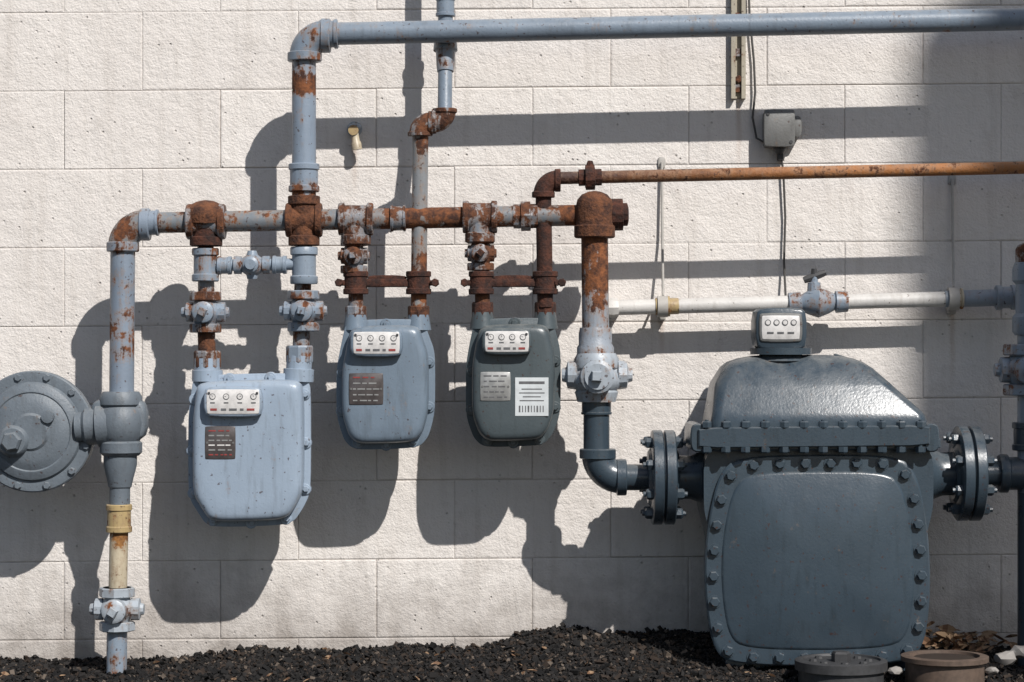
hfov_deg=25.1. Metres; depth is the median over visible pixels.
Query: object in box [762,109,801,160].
electrical junction box
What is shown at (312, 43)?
gas supply pipe
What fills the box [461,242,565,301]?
meter bar
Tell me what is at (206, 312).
meter connection pipe
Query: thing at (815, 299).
white gas pipe
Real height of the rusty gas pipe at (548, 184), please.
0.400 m
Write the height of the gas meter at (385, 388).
0.364 m
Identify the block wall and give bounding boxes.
[0,0,1023,660]
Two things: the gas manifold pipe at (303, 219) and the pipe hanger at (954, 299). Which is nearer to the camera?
the gas manifold pipe at (303, 219)
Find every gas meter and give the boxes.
[186,345,313,528]
[336,306,434,450]
[466,302,560,447]
[639,308,996,670]
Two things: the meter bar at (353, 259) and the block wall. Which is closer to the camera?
the meter bar at (353, 259)
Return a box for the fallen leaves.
[0,621,1020,681]
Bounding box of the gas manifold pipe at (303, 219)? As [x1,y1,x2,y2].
[106,195,628,251]
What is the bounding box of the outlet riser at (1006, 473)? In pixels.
[989,243,1023,668]
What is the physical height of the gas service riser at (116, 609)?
1.105 m
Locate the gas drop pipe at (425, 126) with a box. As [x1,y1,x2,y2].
[408,0,457,306]
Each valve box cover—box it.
[795,650,887,681]
[901,650,988,681]
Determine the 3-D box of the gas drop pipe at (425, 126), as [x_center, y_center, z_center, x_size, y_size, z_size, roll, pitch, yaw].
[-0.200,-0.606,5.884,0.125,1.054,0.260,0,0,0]
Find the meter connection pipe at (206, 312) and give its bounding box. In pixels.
[181,245,326,350]
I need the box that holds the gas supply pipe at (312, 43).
[287,8,1023,194]
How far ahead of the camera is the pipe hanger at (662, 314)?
5.97 m
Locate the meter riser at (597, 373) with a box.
[562,191,647,495]
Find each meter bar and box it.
[335,239,438,305]
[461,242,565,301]
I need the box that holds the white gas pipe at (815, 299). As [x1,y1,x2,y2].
[609,269,1014,317]
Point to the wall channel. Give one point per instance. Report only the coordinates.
(738, 67)
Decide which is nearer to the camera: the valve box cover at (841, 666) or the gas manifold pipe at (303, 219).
the valve box cover at (841, 666)
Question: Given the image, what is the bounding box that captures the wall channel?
[731,0,745,98]
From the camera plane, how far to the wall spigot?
5.96 m
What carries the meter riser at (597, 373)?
attached to the industrial gas meter at (813, 486)
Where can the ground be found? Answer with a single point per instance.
(675, 649)
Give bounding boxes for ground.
[1,627,1023,681]
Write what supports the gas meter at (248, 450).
hanging from the meter connection pipe at (206, 312)
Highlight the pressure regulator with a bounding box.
[0,371,148,491]
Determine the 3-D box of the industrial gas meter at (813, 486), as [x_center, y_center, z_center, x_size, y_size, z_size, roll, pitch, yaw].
[0.757,0.372,5.751,0.869,0.909,0.328,0,0,0]
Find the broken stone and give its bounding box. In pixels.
[888,645,1023,674]
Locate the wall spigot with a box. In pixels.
[347,121,361,149]
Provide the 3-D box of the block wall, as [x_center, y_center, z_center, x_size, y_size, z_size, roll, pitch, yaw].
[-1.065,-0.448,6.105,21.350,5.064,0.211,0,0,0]
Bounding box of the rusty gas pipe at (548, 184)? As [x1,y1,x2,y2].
[532,161,1023,306]
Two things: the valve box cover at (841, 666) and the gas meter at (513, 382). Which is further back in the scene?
the gas meter at (513, 382)
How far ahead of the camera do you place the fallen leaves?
5.85 m
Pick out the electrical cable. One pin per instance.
(782, 165)
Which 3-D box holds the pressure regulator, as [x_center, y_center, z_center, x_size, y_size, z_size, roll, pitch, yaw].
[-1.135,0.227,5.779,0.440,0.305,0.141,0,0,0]
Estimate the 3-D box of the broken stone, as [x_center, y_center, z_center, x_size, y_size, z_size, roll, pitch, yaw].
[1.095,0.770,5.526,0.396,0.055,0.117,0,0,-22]
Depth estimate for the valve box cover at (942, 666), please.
5.45 m
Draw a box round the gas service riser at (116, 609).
[89,251,144,674]
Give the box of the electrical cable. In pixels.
[748,0,786,295]
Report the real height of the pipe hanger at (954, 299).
0.367 m
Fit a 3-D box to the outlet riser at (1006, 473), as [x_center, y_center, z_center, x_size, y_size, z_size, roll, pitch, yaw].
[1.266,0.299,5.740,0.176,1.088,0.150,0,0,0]
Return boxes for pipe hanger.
[657,157,667,320]
[946,175,959,314]

